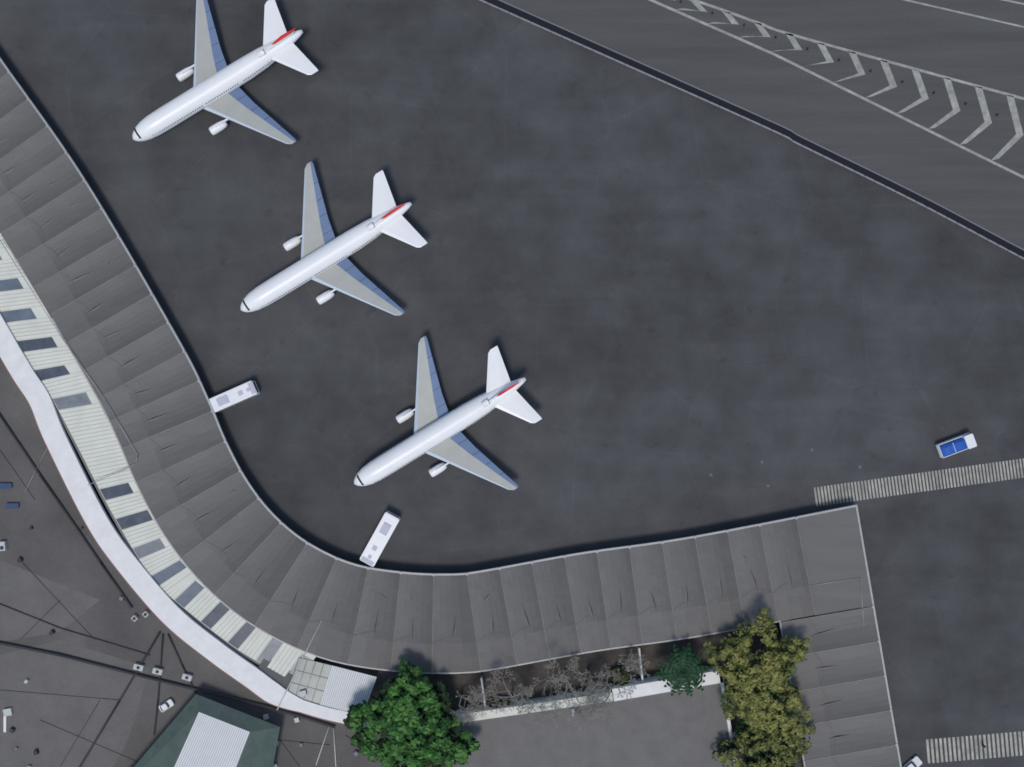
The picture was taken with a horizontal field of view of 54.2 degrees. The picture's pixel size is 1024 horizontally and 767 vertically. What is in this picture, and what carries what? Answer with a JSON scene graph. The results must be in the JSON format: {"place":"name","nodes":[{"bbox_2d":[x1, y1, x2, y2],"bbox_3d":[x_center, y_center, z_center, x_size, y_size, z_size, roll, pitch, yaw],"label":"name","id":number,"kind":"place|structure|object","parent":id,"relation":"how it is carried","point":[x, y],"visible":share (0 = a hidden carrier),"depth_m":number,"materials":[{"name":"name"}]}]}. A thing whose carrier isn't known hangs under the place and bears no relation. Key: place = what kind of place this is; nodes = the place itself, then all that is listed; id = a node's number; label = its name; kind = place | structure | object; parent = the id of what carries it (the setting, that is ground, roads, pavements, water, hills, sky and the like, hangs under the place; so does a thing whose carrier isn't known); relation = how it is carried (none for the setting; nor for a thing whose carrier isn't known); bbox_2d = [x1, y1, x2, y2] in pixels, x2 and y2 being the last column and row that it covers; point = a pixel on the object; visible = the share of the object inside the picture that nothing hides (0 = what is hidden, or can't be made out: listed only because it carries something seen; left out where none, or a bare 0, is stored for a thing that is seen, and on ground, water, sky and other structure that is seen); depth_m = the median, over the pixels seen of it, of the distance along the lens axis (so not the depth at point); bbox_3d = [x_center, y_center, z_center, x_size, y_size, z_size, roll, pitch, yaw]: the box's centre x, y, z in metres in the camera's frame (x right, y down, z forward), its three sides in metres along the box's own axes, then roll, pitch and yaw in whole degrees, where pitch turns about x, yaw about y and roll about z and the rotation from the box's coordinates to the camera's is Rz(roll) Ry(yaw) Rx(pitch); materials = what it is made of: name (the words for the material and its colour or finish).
{"place":"outdoors","nodes":[
{"label":"outdoors","id":0,"kind":"place"},
{"bbox_2d":[0,359,455,766],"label":"service yard ground","id":1,"kind":"structure","parent":0,"point":[60,561],"depth_m":199.85,"materials":[{"name":"grey concrete"}]},
{"bbox_2d":[159,699,174,711],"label":"white car","id":2,"kind":"object","parent":1,"relation":"on","point":[166,705],"visible":1,"depth_m":199.10,"materials":[{"name":"white metal"}]},
{"bbox_2d":[0,313,376,727],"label":"curved canopy","id":3,"kind":"object","parent":1,"relation":"on","point":[168,612],"visible":0.94,"depth_m":197.20,"materials":[{"name":"metal"}]},
{"bbox_2d":[0,240,399,766],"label":"yard pipes and units","id":4,"kind":"object","parent":1,"relation":"on","point":[137,667],"visible":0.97,"depth_m":199.38,"materials":[{"name":"grey metal"}]},
{"bbox_2d":[134,694,279,766],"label":"building roof","id":5,"kind":"structure","parent":1,"relation":"on","point":[200,731],"depth_m":194.99,"materials":[{"name":"green metal"}]},
{"bbox_2d":[258,578,863,766],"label":"canopy and shed roofs","id":6,"kind":"object","parent":1,"relation":"on","point":[328,685],"visible":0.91,"depth_m":197.35,"materials":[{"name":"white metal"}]},
{"bbox_2d":[52,318,804,766],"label":"roof rim","id":7,"kind":"object","parent":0,"point":[350,664],"visible":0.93,"depth_m":196.94,"materials":[{"name":"grey metal"}]},
{"bbox_2d":[426,760,439,766],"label":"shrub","id":8,"kind":"object","parent":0,"point":[429,764],"visible":0.38,"depth_m":197.79,"materials":[{"name":"green plant"}]},
{"bbox_2d":[0,0,1023,766],"bbox_3d":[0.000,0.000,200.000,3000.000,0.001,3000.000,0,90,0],"label":"ground","id":9,"kind":"structure","parent":0,"point":[666,298],"depth_m":200.00,"materials":[{"name":"grey asphalt"}]},
{"bbox_2d":[132,0,317,143],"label":"airliner","id":10,"kind":"object","parent":9,"relation":"on","point":[218,82],"visible":1,"depth_m":195.47,"materials":[{"name":"white metal"}]},
{"bbox_2d":[209,381,259,411],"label":"apron bus","id":11,"kind":"object","parent":9,"relation":"on","point":[234,396],"visible":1,"depth_m":197.00,"materials":[{"name":"white metal"}]},
{"bbox_2d":[240,161,426,314],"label":"airliner","id":12,"kind":"object","parent":9,"relation":"on","point":[325,254],"visible":1,"depth_m":195.43,"materials":[{"name":"white metal"}]},
{"bbox_2d":[360,511,400,566],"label":"apron bus","id":13,"kind":"object","parent":9,"relation":"on","point":[380,538],"visible":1,"depth_m":197.00,"materials":[{"name":"white metal"}]},
{"bbox_2d":[354,336,541,489],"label":"airliner","id":14,"kind":"object","parent":9,"relation":"on","point":[438,428],"visible":1,"depth_m":195.41,"materials":[{"name":"white metal"}]},
{"bbox_2d":[0,57,901,766],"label":"roof fascia and walls","id":15,"kind":"structure","parent":9,"relation":"on","point":[430,573],"depth_m":196.90,"materials":[{"name":"grey metal"}]},
{"bbox_2d":[0,61,899,766],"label":"terminal roof","id":16,"kind":"structure","parent":15,"relation":"attached to","point":[830,543],"depth_m":196.91,"materials":[{"name":"grey metal"}]},
{"bbox_2d":[0,233,315,679],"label":"skylight strip","id":17,"kind":"object","parent":16,"relation":"on","point":[57,370],"visible":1,"depth_m":197.54,"materials":[{"name":"grey glass"}]},
{"bbox_2d":[0,71,897,766],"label":"roof seams","id":18,"kind":"object","parent":16,"relation":"attached to","point":[672,609],"visible":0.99,"depth_m":196.77,"materials":[{"name":"grey metal"}]},
{"bbox_2d":[479,0,1023,259],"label":"drainage channel","id":19,"kind":"object","parent":9,"relation":"on","point":[889,184],"visible":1,"depth_m":199.99,"materials":[{"name":"metal"}]},
{"bbox_2d":[902,755,921,766],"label":"car","id":20,"kind":"object","parent":9,"relation":"on","point":[915,761],"visible":0.98,"depth_m":199.25,"materials":[{"name":"white metal"}]},
{"bbox_2d":[814,458,1023,505],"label":"crossing","id":21,"kind":"object","parent":9,"relation":"on","point":[919,482],"visible":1,"depth_m":199.99,"materials":[{"name":"paint"}]},
{"bbox_2d":[936,433,976,457],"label":"pickup truck","id":22,"kind":"object","parent":9,"relation":"on","point":[957,444],"visible":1,"depth_m":197.53,"materials":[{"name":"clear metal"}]},
{"bbox_2d":[926,731,1023,762],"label":"crossing","id":23,"kind":"object","parent":9,"relation":"on","point":[976,747],"visible":1,"depth_m":199.99,"materials":[{"name":"paint"}]},
{"bbox_2d":[427,620,803,766],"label":"planting bed","id":24,"kind":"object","parent":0,"point":[594,662],"depth_m":200.00,"materials":[{"name":"soil"}]},
{"bbox_2d":[343,658,479,766],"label":"green broadleaf tree","id":25,"kind":"object","parent":24,"relation":"on","point":[411,736],"visible":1,"depth_m":190.74,"materials":[{"name":"green plant"}]},
{"bbox_2d":[450,685,485,725],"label":"bare tree","id":26,"kind":"object","parent":24,"relation":"on","point":[465,714],"visible":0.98,"depth_m":193.84,"materials":[{"name":"grey plant"}]},
{"bbox_2d":[488,698,513,707],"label":"shrub","id":27,"kind":"object","parent":24,"relation":"on","point":[501,701],"visible":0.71,"depth_m":198.07,"materials":[{"name":"green plant"}]},
{"bbox_2d":[466,665,537,715],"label":"bare tree","id":28,"kind":"object","parent":24,"relation":"on","point":[530,691],"visible":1,"depth_m":192.83,"materials":[{"name":"grey plant"}]},
{"bbox_2d":[517,688,561,726],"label":"bare tree","id":29,"kind":"object","parent":24,"relation":"on","point":[541,713],"visible":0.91,"depth_m":194.48,"materials":[{"name":"grey plant"}]},
{"bbox_2d":[532,659,605,733],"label":"bare tree","id":30,"kind":"object","parent":24,"relation":"on","point":[567,693],"visible":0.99,"depth_m":192.54,"materials":[{"name":"grey plant"}]},
{"bbox_2d":[564,656,605,694],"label":"bare tree","id":31,"kind":"object","parent":24,"relation":"on","point":[572,660],"visible":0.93,"depth_m":194.91,"materials":[{"name":"grey plant"}]},
{"bbox_2d":[452,646,736,766],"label":"building","id":32,"kind":"structure","parent":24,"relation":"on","point":[654,723],"depth_m":196.80,"materials":[{"name":"white concrete"}]},
{"bbox_2d":[581,664,637,723],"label":"bare tree","id":33,"kind":"object","parent":24,"relation":"on","point":[597,698],"visible":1,"depth_m":192.73,"materials":[{"name":"grey plant"}]},
{"bbox_2d":[610,666,630,684],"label":"shrub","id":34,"kind":"object","parent":24,"relation":"on","point":[624,673],"visible":0.73,"depth_m":197.91,"materials":[{"name":"green plant"}]},
{"bbox_2d":[618,649,649,676],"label":"bare tree","id":35,"kind":"object","parent":24,"relation":"on","point":[632,666],"visible":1,"depth_m":194.61,"materials":[{"name":"grey plant"}]},
{"bbox_2d":[654,642,711,696],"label":"conifer tree","id":36,"kind":"object","parent":24,"relation":"on","point":[686,665],"visible":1,"depth_m":193.19,"materials":[{"name":"green plant"}]},
{"bbox_2d":[703,607,811,739],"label":"tall olive tree","id":37,"kind":"object","parent":24,"relation":"on","point":[745,685],"visible":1,"depth_m":191.61,"materials":[{"name":"green plant"}]},
{"bbox_2d":[712,712,816,766],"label":"olive tree","id":38,"kind":"object","parent":24,"relation":"on","point":[768,745],"visible":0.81,"depth_m":192.74,"materials":[{"name":"green plant"}]},
{"bbox_2d":[486,0,1023,253],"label":"runway","id":39,"kind":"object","parent":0,"point":[981,192],"depth_m":200.00,"materials":[{"name":"grey asphalt"}]},
{"bbox_2d":[649,0,1023,178],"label":"road markings","id":40,"kind":"object","parent":39,"relation":"on","point":[924,95],"visible":1,"depth_m":199.99,"materials":[{"name":"paint"}]},
{"bbox_2d":[679,0,998,115],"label":"lights","id":41,"kind":"object","parent":39,"relation":"on","point":[775,37],"visible":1,"depth_m":199.96,"materials":[{"name":"grey"}]}
]}

